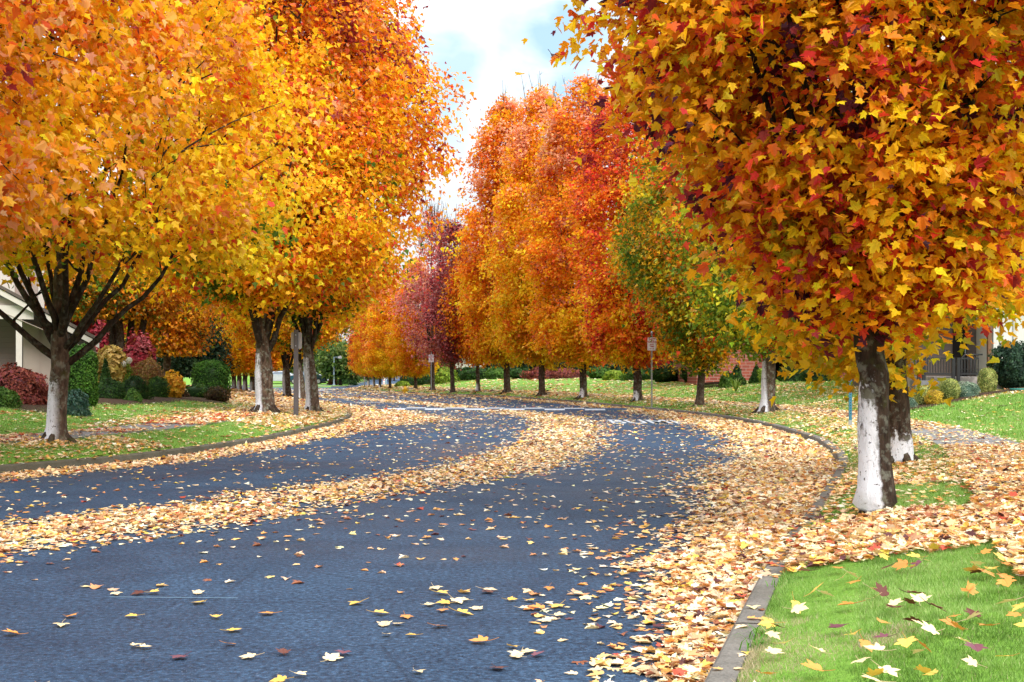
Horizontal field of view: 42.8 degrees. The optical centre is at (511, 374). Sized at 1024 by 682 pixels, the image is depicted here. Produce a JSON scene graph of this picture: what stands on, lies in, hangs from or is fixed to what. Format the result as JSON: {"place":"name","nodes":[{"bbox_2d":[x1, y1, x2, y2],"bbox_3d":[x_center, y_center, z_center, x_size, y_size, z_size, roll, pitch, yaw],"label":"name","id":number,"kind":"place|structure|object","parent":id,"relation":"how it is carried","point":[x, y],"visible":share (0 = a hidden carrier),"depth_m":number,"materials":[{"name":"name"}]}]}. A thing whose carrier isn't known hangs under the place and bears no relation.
{"place":"outdoors","nodes":[
{"label":"outdoors","id":0,"kind":"place"},
{"bbox_2d":[0,413,253,443],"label":"sidewalk","id":1,"kind":"structure","parent":0,"point":[84,434],"depth_m":25.19,"materials":[{"name":"concrete"}]},
{"bbox_2d":[0,413,346,463],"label":"verge","id":2,"kind":"structure","parent":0,"point":[98,452],"depth_m":22.03,"materials":[{"name":"green plant"}]},
{"bbox_2d":[0,0,226,268],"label":"maple tree","id":3,"kind":"object","parent":2,"relation":"on","point":[24,167],"visible":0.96,"depth_m":16.42,"materials":[{"name":"orange plant"}]},
{"bbox_2d":[203,295,362,396],"bbox_3d":[-10.958,-5.698,62.919,8.116,14.027,7.673,0,0,-33],"label":"maple tree","id":4,"kind":"object","parent":2,"relation":"on","point":[236,328],"visible":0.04,"depth_m":62.61,"materials":[{"name":"orange plant"}]},
{"bbox_2d":[232,117,398,398],"bbox_3d":[-9.459,-5.862,58.101,8.124,14.372,8.511,0,0,-32],"label":"maple tree","id":5,"kind":"object","parent":2,"relation":"on","point":[328,332],"visible":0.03,"depth_m":57.65,"materials":[{"name":"orange plant"}]},
{"bbox_2d":[171,0,491,411],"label":"maple tree","id":6,"kind":"object","parent":2,"relation":"on","point":[306,323],"visible":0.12,"depth_m":39.23,"materials":[{"name":"orange plant"}]},
{"bbox_2d":[0,377,836,681],"bbox_3d":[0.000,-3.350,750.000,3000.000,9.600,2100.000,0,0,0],"label":"road","id":7,"kind":"structure","parent":0,"point":[314,621],"depth_m":9.74,"materials":[{"name":"grey asphalt"}]},
{"bbox_2d":[0,409,351,473],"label":"kerb","id":8,"kind":"structure","parent":7,"relation":"on","point":[60,464],"depth_m":22.05,"materials":[{"name":"concrete"}]},
{"bbox_2d":[320,652,342,661],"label":"fallen leaf","id":9,"kind":"object","parent":7,"relation":"on","point":[332,657],"visible":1,"depth_m":6.62,"materials":[{"name":"plant"}]},
{"bbox_2d":[374,407,626,410],"bbox_3d":[-0.500,1.405,53.200,10.510,0.081,2.587,0,0,6],"label":"speed hump","id":10,"kind":"object","parent":7,"relation":"on","point":[530,409],"visible":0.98,"depth_m":52.39,"materials":[{"name":"paint"}]},
{"bbox_2d":[0,419,1023,681],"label":"fallen leaves","id":11,"kind":"object","parent":7,"relation":"on","point":[756,529],"depth_m":12.35,"materials":[{"name":"orange plant"}]},
{"bbox_2d":[356,388,848,681],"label":"kerb","id":12,"kind":"structure","parent":7,"relation":"on","point":[728,660],"depth_m":7.91,"materials":[{"name":"concrete"}]},
{"bbox_2d":[608,420,682,423],"bbox_3d":[4.133,1.444,39.767,2.301,0.001,3.290,0,0,1],"label":"road lettering","id":13,"kind":"object","parent":7,"relation":"on","point":[653,422],"visible":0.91,"depth_m":39.77,"materials":[{"name":"paint"}]},
{"bbox_2d":[0,0,1016,341],"label":"sky","id":14,"kind":"structure","parent":0,"point":[482,39],"materials":[{"name":"white"}]},
{"bbox_2d":[0,373,1023,681],"bbox_3d":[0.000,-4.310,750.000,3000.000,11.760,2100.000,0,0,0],"label":"lawn","id":15,"kind":"structure","parent":0,"point":[620,389],"depth_m":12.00,"materials":[{"name":"green plant"}]},
{"bbox_2d":[0,238,101,385],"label":"house","id":16,"kind":"structure","parent":15,"relation":"on","point":[19,348],"depth_m":39.14,"materials":[{"name":"beige paint"}]},
{"bbox_2d":[0,319,22,368],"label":"garage door","id":17,"kind":"structure","parent":16,"relation":"in","point":[7,332],"depth_m":39.33,"materials":[{"name":"white paint"}]},
{"bbox_2d":[67,389,92,416],"bbox_3d":[-9.922,0.666,29.523,0.856,0.692,0.722,0,0,0],"label":"juniper","id":18,"kind":"object","parent":15,"relation":"on","point":[77,404],"visible":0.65,"depth_m":29.34,"materials":[{"name":"green plant"}]},
{"bbox_2d":[96,344,128,386],"bbox_3d":[-13.534,-0.096,43.990,1.337,1.812,1.217,0,0,0],"label":"straw bush","id":19,"kind":"object","parent":15,"relation":"on","point":[114,359],"visible":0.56,"depth_m":43.65,"materials":[{"name":"yellow plant"}]},
{"bbox_2d":[7,397,227,411],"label":"soil","id":20,"kind":"structure","parent":15,"relation":"on","point":[103,401],"depth_m":36.26,"materials":[{"name":"brown soil"}]},
{"bbox_2d":[0,386,22,408],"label":"shrub","id":21,"kind":"object","parent":20,"relation":"on","point":[9,398],"visible":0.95,"depth_m":29.34,"materials":[{"name":"green plant"}]},
{"bbox_2d":[0,362,48,404],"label":"laceleaf maple","id":22,"kind":"object","parent":20,"relation":"on","point":[29,387],"visible":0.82,"depth_m":30.71,"materials":[{"name":"red plant"}]},
{"bbox_2d":[68,343,98,406],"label":"hedge column","id":23,"kind":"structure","parent":20,"relation":"on","point":[83,375],"depth_m":32.76,"materials":[{"name":"green plant"}]},
{"bbox_2d":[88,317,110,351],"bbox_3d":[-16.448,-0.777,52.000,0.932,2.960,0.954,0,0,29],"label":"burning bush","id":24,"kind":"object","parent":20,"relation":"on","point":[96,329],"visible":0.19,"depth_m":51.86,"materials":[{"name":"red plant"}]},
{"bbox_2d":[99,356,111,384],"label":"dwarf spruce","id":25,"kind":"object","parent":20,"relation":"on","point":[105,371],"visible":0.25,"depth_m":37.94,"materials":[{"name":"green plant"}]},
{"bbox_2d":[97,377,126,398],"bbox_3d":[-11.401,0.453,36.985,1.057,0.750,0.860,0,0,0],"label":"shrub","id":26,"kind":"object","parent":20,"relation":"on","point":[111,388],"visible":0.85,"depth_m":36.77,"materials":[{"name":"green plant"}]},
{"bbox_2d":[44,222,208,355],"bbox_3d":[-16.955,-3.098,56.097,9.357,7.892,9.226,0,0,0],"label":"amber tree","id":27,"kind":"object","parent":20,"relation":"on","point":[144,312],"visible":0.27,"depth_m":55.13,"materials":[{"name":"orange plant"}]},
{"bbox_2d":[122,388,142,401],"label":"shrub","id":28,"kind":"object","parent":20,"relation":"on","point":[133,394],"visible":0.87,"depth_m":36.38,"materials":[{"name":"green plant"}]},
{"bbox_2d":[121,375,154,399],"bbox_3d":[-11.120,0.443,38.488,1.162,0.823,0.757,0,0,0],"label":"shrub","id":29,"kind":"object","parent":20,"relation":"on","point":[135,382],"visible":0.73,"depth_m":38.35,"materials":[{"name":"green plant"}]},
{"bbox_2d":[123,328,156,374],"bbox_3d":[-14.282,-0.509,50.001,1.362,2.582,1.259,0,0,0],"label":"burning bush","id":30,"kind":"object","parent":20,"relation":"on","point":[137,350],"visible":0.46,"depth_m":49.75,"materials":[{"name":"red plant"}]},
{"bbox_2d":[147,376,170,396],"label":"shrub","id":31,"kind":"object","parent":20,"relation":"on","point":[158,386],"visible":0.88,"depth_m":40.80,"materials":[{"name":"green plant"}]},
{"bbox_2d":[163,369,185,397],"bbox_3d":[-10.870,0.368,42.002,0.832,1.056,0.760,0,0,37],"label":"yellow bush","id":32,"kind":"object","parent":20,"relation":"on","point":[177,384],"visible":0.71,"depth_m":41.78,"materials":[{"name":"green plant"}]},
{"bbox_2d":[185,383,212,397],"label":"shrub","id":33,"kind":"object","parent":20,"relation":"on","point":[198,390],"visible":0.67,"depth_m":44.67,"materials":[{"name":"green plant"}]},
{"bbox_2d":[190,359,232,391],"bbox_3d":[-13.120,0.155,57.022,1.774,1.699,1.650,0,0,0],"label":"round hedge","id":34,"kind":"object","parent":20,"relation":"on","point":[213,372],"visible":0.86,"depth_m":56.49,"materials":[{"name":"green plant"}]},
{"bbox_2d":[203,385,230,401],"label":"flowering shrub","id":35,"kind":"object","parent":20,"relation":"on","point":[219,393],"visible":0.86,"depth_m":43.28,"materials":[{"name":"brown plant"}]},
{"bbox_2d":[121,357,133,382],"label":"lime shrub","id":36,"kind":"object","parent":15,"relation":"on","point":[128,369],"visible":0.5,"depth_m":43.84,"materials":[{"name":"green plant"}]},
{"bbox_2d":[130,356,164,391],"bbox_3d":[-12.224,0.119,43.954,1.252,1.432,1.186,0,0,0],"label":"round bush","id":37,"kind":"object","parent":15,"relation":"on","point":[147,370],"visible":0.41,"depth_m":43.72,"materials":[{"name":"brown plant"}]},
{"bbox_2d":[123,291,230,374],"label":"amber tree","id":38,"kind":"object","parent":15,"relation":"on","point":[174,339],"visible":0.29,"depth_m":65.24,"materials":[{"name":"orange plant"}]},
{"bbox_2d":[0,0,356,443],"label":"maple tree","id":39,"kind":"object","parent":15,"relation":"on","point":[225,214],"visible":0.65,"depth_m":21.20,"materials":[{"name":"orange plant"}]},
{"bbox_2d":[126,295,240,380],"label":"pine tree","id":40,"kind":"object","parent":15,"relation":"on","point":[183,366],"visible":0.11,"depth_m":72.62,"materials":[{"name":"green plant"}]},
{"bbox_2d":[216,307,248,389],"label":"maple tree","id":41,"kind":"object","parent":15,"relation":"on","point":[245,383],"depth_m":83.84,"materials":[{"name":"orange plant"}]},
{"bbox_2d":[212,313,276,390],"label":"maple tree","id":42,"kind":"object","parent":15,"relation":"on","point":[252,383],"visible":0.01,"depth_m":79.84,"materials":[{"name":"orange plant"}]},
{"bbox_2d":[217,306,293,376],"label":"maple tree","id":43,"kind":"object","parent":15,"relation":"on","point":[246,358],"visible":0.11,"depth_m":74.50,"materials":[{"name":"orange plant"}]},
{"bbox_2d":[86,0,453,413],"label":"maple tree","id":44,"kind":"object","parent":15,"relation":"on","point":[261,316],"visible":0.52,"depth_m":34.90,"materials":[{"name":"orange plant"}]},
{"bbox_2d":[291,330,301,415],"bbox_3d":[-5.952,0.125,35.995,0.300,2.689,0.147,0,0,0],"label":"sign post","id":45,"kind":"object","parent":15,"relation":"on","point":[296,340],"visible":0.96,"depth_m":35.95,"materials":[{"name":"metal"}]},
{"bbox_2d":[291,337,346,382],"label":"green tree","id":46,"kind":"object","parent":15,"relation":"on","point":[321,347],"visible":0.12,"depth_m":170.03,"materials":[{"name":"green plant"}]},
{"bbox_2d":[314,340,360,384],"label":"green tree","id":47,"kind":"object","parent":15,"relation":"on","point":[325,363],"visible":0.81,"depth_m":147.51,"materials":[{"name":"green plant"}]},
{"bbox_2d":[344,320,369,385],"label":"maple tree","id":48,"kind":"object","parent":15,"relation":"on","point":[352,361],"visible":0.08,"depth_m":121.71,"materials":[{"name":"orange plant"}]},
{"bbox_2d":[348,304,377,386],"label":"maple tree","id":49,"kind":"object","parent":15,"relation":"on","point":[358,363],"visible":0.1,"depth_m":116.02,"materials":[{"name":"orange plant"}]},
{"bbox_2d":[356,287,394,387],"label":"maple tree","id":50,"kind":"object","parent":15,"relation":"on","point":[363,327],"visible":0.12,"depth_m":110.86,"materials":[{"name":"orange plant"}]},
{"bbox_2d":[358,275,413,387],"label":"maple tree","id":51,"kind":"object","parent":15,"relation":"on","point":[379,364],"visible":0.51,"depth_m":105.06,"materials":[{"name":"orange plant"}]},
{"bbox_2d":[384,257,439,388],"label":"maple tree","id":52,"kind":"object","parent":15,"relation":"on","point":[404,362],"visible":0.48,"depth_m":99.19,"materials":[{"name":"orange plant"}]},
{"bbox_2d":[382,192,453,390],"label":"maple tree","id":53,"kind":"object","parent":15,"relation":"on","point":[414,296],"visible":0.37,"depth_m":94.03,"materials":[{"name":"purple plant"}]},
{"bbox_2d":[412,374,435,384],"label":"garden shrub","id":54,"kind":"object","parent":15,"relation":"on","point":[424,380],"visible":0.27,"depth_m":109.17,"materials":[{"name":"green plant"}]},
{"bbox_2d":[412,202,472,392],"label":"maple tree","id":55,"kind":"object","parent":15,"relation":"on","point":[450,358],"visible":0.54,"depth_m":87.72,"materials":[{"name":"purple plant"}]},
{"bbox_2d":[435,364,459,383],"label":"garden shrub","id":56,"kind":"object","parent":15,"relation":"on","point":[442,376],"visible":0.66,"depth_m":107.41,"materials":[{"name":"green plant"}]},
{"bbox_2d":[428,213,491,391],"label":"maple tree","id":57,"kind":"object","parent":15,"relation":"on","point":[471,358],"visible":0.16,"depth_m":86.24,"materials":[{"name":"orange plant"}]},
{"bbox_2d":[460,367,488,379],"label":"garden shrub","id":58,"kind":"object","parent":15,"relation":"on","point":[467,373],"visible":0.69,"depth_m":107.01,"materials":[{"name":"green plant"}]},
{"bbox_2d":[443,80,542,393],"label":"maple tree","id":59,"kind":"object","parent":15,"relation":"on","point":[501,116],"visible":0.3,"depth_m":81.21,"materials":[{"name":"orange plant"}]},
{"bbox_2d":[483,366,503,378],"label":"garden shrub","id":60,"kind":"object","parent":15,"relation":"on","point":[495,373],"visible":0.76,"depth_m":105.42,"materials":[{"name":"green plant"}]},
{"bbox_2d":[0,377,1023,446],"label":"fallen leaves","id":61,"kind":"object","parent":15,"relation":"on","point":[364,418],"visible":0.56,"depth_m":37.99,"materials":[{"name":"beige plant"}]},
{"bbox_2d":[510,367,531,378],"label":"garden shrub","id":62,"kind":"object","parent":15,"relation":"on","point":[515,373],"visible":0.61,"depth_m":103.48,"materials":[{"name":"green plant"}]},
{"bbox_2d":[485,361,565,371],"bbox_3d":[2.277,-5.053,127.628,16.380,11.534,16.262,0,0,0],"label":"hedge","id":63,"kind":"object","parent":15,"relation":"on","point":[523,365],"visible":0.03,"depth_m":123.73,"materials":[{"name":"green plant"}]},
{"bbox_2d":[471,71,590,396],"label":"maple tree","id":64,"kind":"object","parent":15,"relation":"on","point":[513,332],"visible":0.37,"depth_m":72.93,"materials":[{"name":"orange plant"}]},
{"bbox_2d":[519,366,555,379],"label":"garden shrub","id":65,"kind":"object","parent":15,"relation":"on","point":[533,373],"visible":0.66,"depth_m":97.32,"materials":[{"name":"red plant"}]},
{"bbox_2d":[551,367,588,378],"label":"garden shrub","id":66,"kind":"object","parent":15,"relation":"on","point":[565,373],"visible":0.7,"depth_m":97.08,"materials":[{"name":"red plant"}]},
{"bbox_2d":[512,69,631,398],"bbox_3d":[3.752,-7.132,65.944,7.487,16.998,8.265,0,0,0],"label":"maple tree","id":67,"kind":"object","parent":15,"relation":"on","point":[552,268],"visible":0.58,"depth_m":65.00,"materials":[{"name":"orange plant"}]},
{"bbox_2d":[586,365,609,378],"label":"garden shrub","id":68,"kind":"object","parent":15,"relation":"on","point":[598,373],"visible":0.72,"depth_m":91.44,"materials":[{"name":"green plant"}]},
{"bbox_2d":[557,302,666,371],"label":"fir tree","id":69,"kind":"object","parent":15,"relation":"on","point":[617,368],"visible":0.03,"depth_m":113.34,"materials":[{"name":"green plant"}]},
{"bbox_2d":[602,369,624,379],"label":"garden shrub","id":70,"kind":"object","parent":15,"relation":"on","point":[612,375],"visible":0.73,"depth_m":87.52,"materials":[{"name":"green plant"}]},
{"bbox_2d":[559,57,685,402],"bbox_3d":[5.455,-6.450,56.871,6.829,15.570,7.778,0,0,0],"label":"maple tree","id":71,"kind":"object","parent":15,"relation":"on","point":[611,338],"visible":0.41,"depth_m":55.90,"materials":[{"name":"orange plant"}]},
{"bbox_2d":[619,368,650,380],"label":"garden shrub","id":72,"kind":"object","parent":15,"relation":"on","point":[628,376],"visible":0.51,"depth_m":83.41,"materials":[{"name":"green plant"}]},
{"bbox_2d":[647,331,656,406],"bbox_3d":[5.564,-0.045,52.000,0.410,3.321,0.080,0,0,0],"label":"parking sign","id":73,"kind":"object","parent":15,"relation":"on","point":[651,346],"visible":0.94,"depth_m":51.97,"materials":[{"name":"metal"}]},
{"bbox_2d":[649,368,677,381],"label":"garden shrub","id":74,"kind":"object","parent":15,"relation":"on","point":[662,375],"visible":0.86,"depth_m":75.50,"materials":[{"name":"green plant"}]},
{"bbox_2d":[588,107,744,406],"bbox_3d":[6.702,-4.952,48.567,7.614,12.626,7.324,0,0,0],"label":"maple tree","id":75,"kind":"object","parent":15,"relation":"on","point":[672,329],"visible":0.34,"depth_m":47.81,"materials":[{"name":"green plant"}]},
{"bbox_2d":[718,371,733,387],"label":"garden shrub","id":76,"kind":"object","parent":15,"relation":"on","point":[724,381],"visible":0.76,"depth_m":60.83,"materials":[{"name":"green plant"}]},
{"bbox_2d":[732,365,746,385],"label":"garden shrub","id":77,"kind":"object","parent":15,"relation":"on","point":[739,375],"visible":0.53,"depth_m":61.79,"materials":[{"name":"green plant"}]},
{"bbox_2d":[635,49,850,413],"bbox_3d":[7.808,-5.531,39.764,8.028,13.772,8.324,0,0,0],"label":"maple tree","id":78,"kind":"object","parent":15,"relation":"on","point":[768,385],"visible":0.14,"depth_m":39.84,"materials":[{"name":"green plant"}]},
{"bbox_2d":[748,364,760,383],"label":"garden shrub","id":79,"kind":"object","parent":15,"relation":"on","point":[753,378],"visible":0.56,"depth_m":62.33,"materials":[{"name":"green plant"}]},
{"bbox_2d":[673,302,846,384],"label":"brick house","id":80,"kind":"structure","parent":15,"relation":"on","point":[747,366],"depth_m":68.00,"materials":[{"name":"red brick"}]},
{"bbox_2d":[735,574,801,651],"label":"weeds","id":81,"kind":"object","parent":15,"relation":"on","point":[755,636],"visible":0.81,"depth_m":6.44,"materials":[{"name":"green plant"}]},
{"bbox_2d":[514,0,1023,514],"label":"maple tree","id":82,"kind":"object","parent":15,"relation":"on","point":[902,218],"visible":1,"depth_m":10.46,"materials":[{"name":"orange plant"}]},
{"bbox_2d":[757,617,785,628],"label":"fallen leaf","id":83,"kind":"object","parent":15,"relation":"on","point":[766,623],"visible":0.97,"depth_m":6.54,"materials":[{"name":"yellow plant"}]},
{"bbox_2d":[776,366,801,382],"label":"garden shrub","id":84,"kind":"object","parent":15,"relation":"on","point":[794,377],"visible":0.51,"depth_m":61.67,"materials":[{"name":"green plant"}]},
{"bbox_2d":[784,602,808,613],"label":"fallen leaf","id":85,"kind":"object","parent":15,"relation":"on","point":[796,608],"visible":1,"depth_m":6.83,"materials":[{"name":"plant"}]},
{"bbox_2d":[798,369,830,381],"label":"garden shrub","id":86,"kind":"object","parent":15,"relation":"on","point":[814,377],"visible":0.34,"depth_m":59.64,"materials":[{"name":"green plant"}]},
{"bbox_2d":[801,659,835,670],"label":"fallen leaf","id":87,"kind":"object","parent":15,"relation":"on","point":[811,664],"visible":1,"depth_m":5.33,"materials":[{"name":"plant"}]},
{"bbox_2d":[627,1,1023,463],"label":"maple tree","id":88,"kind":"object","parent":15,"relation":"on","point":[900,394],"visible":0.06,"depth_m":17.06,"materials":[{"name":"orange plant"}]},
{"bbox_2d":[874,582,888,597],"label":"fallen leaf","id":89,"kind":"object","parent":15,"relation":"on","point":[880,588],"visible":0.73,"depth_m":6.92,"materials":[{"name":"plant"}]},
{"bbox_2d":[872,660,900,676],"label":"fallen leaf","id":90,"kind":"object","parent":15,"relation":"on","point":[889,669],"visible":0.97,"depth_m":5.06,"materials":[{"name":"white plant"}]},
{"bbox_2d":[892,559,914,569],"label":"fallen leaf","id":91,"kind":"object","parent":15,"relation":"on","point":[900,563],"visible":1,"depth_m":7.82,"materials":[{"name":"orange plant"}]},
{"bbox_2d":[894,631,917,647],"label":"fallen leaf","id":92,"kind":"object","parent":15,"relation":"on","point":[906,643],"visible":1,"depth_m":5.52,"materials":[{"name":"yellow plant"}]},
{"bbox_2d":[910,593,931,605],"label":"fallen leaf","id":93,"kind":"object","parent":15,"relation":"on","point":[918,598],"visible":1,"depth_m":6.55,"materials":[{"name":"plant"}]},
{"bbox_2d":[921,620,944,634],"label":"fallen leaf","id":94,"kind":"object","parent":15,"relation":"on","point":[930,628],"visible":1,"depth_m":5.72,"materials":[{"name":"white plant"}]},
{"bbox_2d":[852,258,1023,385],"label":"house","id":95,"kind":"structure","parent":15,"relation":"on","point":[953,348],"depth_m":44.52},
{"bbox_2d":[917,358,978,382],"bbox_3d":[13.017,0.103,38.995,1.840,1.194,0.090,0,0,0],"label":"railing","id":96,"kind":"object","parent":95,"relation":"on","point":[952,373],"visible":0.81,"depth_m":38.97,"materials":[{"name":"black metal"}]},
{"bbox_2d":[953,321,966,375],"bbox_3d":[15.279,-0.850,44.534,0.459,2.200,0.128,0,0,0],"label":"door","id":97,"kind":"structure","parent":95,"relation":"in","point":[956,344],"depth_m":44.52,"materials":[{"name":"wood"}]},
{"bbox_2d":[907,376,1003,391],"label":"deck wall","id":98,"kind":"structure","parent":15,"relation":"on","point":[970,379],"depth_m":39.20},
{"bbox_2d":[910,387,1023,409],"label":"soil","id":99,"kind":"structure","parent":15,"relation":"on","point":[969,397],"depth_m":36.57,"materials":[{"name":"brown soil"}]},
{"bbox_2d":[913,385,932,404],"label":"clipped bush","id":100,"kind":"object","parent":99,"relation":"on","point":[919,398],"visible":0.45,"depth_m":35.83,"materials":[{"name":"green plant"}]},
{"bbox_2d":[923,389,943,404],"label":"golden bush","id":101,"kind":"object","parent":99,"relation":"on","point":[936,397],"visible":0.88,"depth_m":35.47,"materials":[{"name":"yellow plant"}]},
{"bbox_2d":[937,378,960,399],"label":"clipped bush","id":102,"kind":"object","parent":99,"relation":"on","point":[948,387],"visible":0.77,"depth_m":36.31,"materials":[{"name":"green plant"}]},
{"bbox_2d":[958,380,980,397],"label":"silver bush","id":103,"kind":"object","parent":99,"relation":"on","point":[968,389],"visible":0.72,"depth_m":36.79,"materials":[{"name":"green plant"}]},
{"bbox_2d":[986,340,1023,387],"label":"pine shrub","id":104,"kind":"object","parent":99,"relation":"on","point":[1009,368],"visible":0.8,"depth_m":38.63,"materials":[{"name":"green plant"}]},
{"bbox_2d":[977,367,997,392],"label":"clipped bush","id":105,"kind":"object","parent":15,"relation":"on","point":[986,380],"visible":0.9,"depth_m":37.84,"materials":[{"name":"green plant"}]},
{"bbox_2d":[996,573,1015,586],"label":"fallen leaf","id":106,"kind":"object","parent":15,"relation":"on","point":[1006,582],"visible":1,"depth_m":6.83,"materials":[{"name":"yellow plant"}]},
{"bbox_2d":[410,388,1023,560],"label":"sidewalk","id":107,"kind":"structure","parent":0,"point":[940,441],"depth_m":22.49,"materials":[{"name":"concrete"}]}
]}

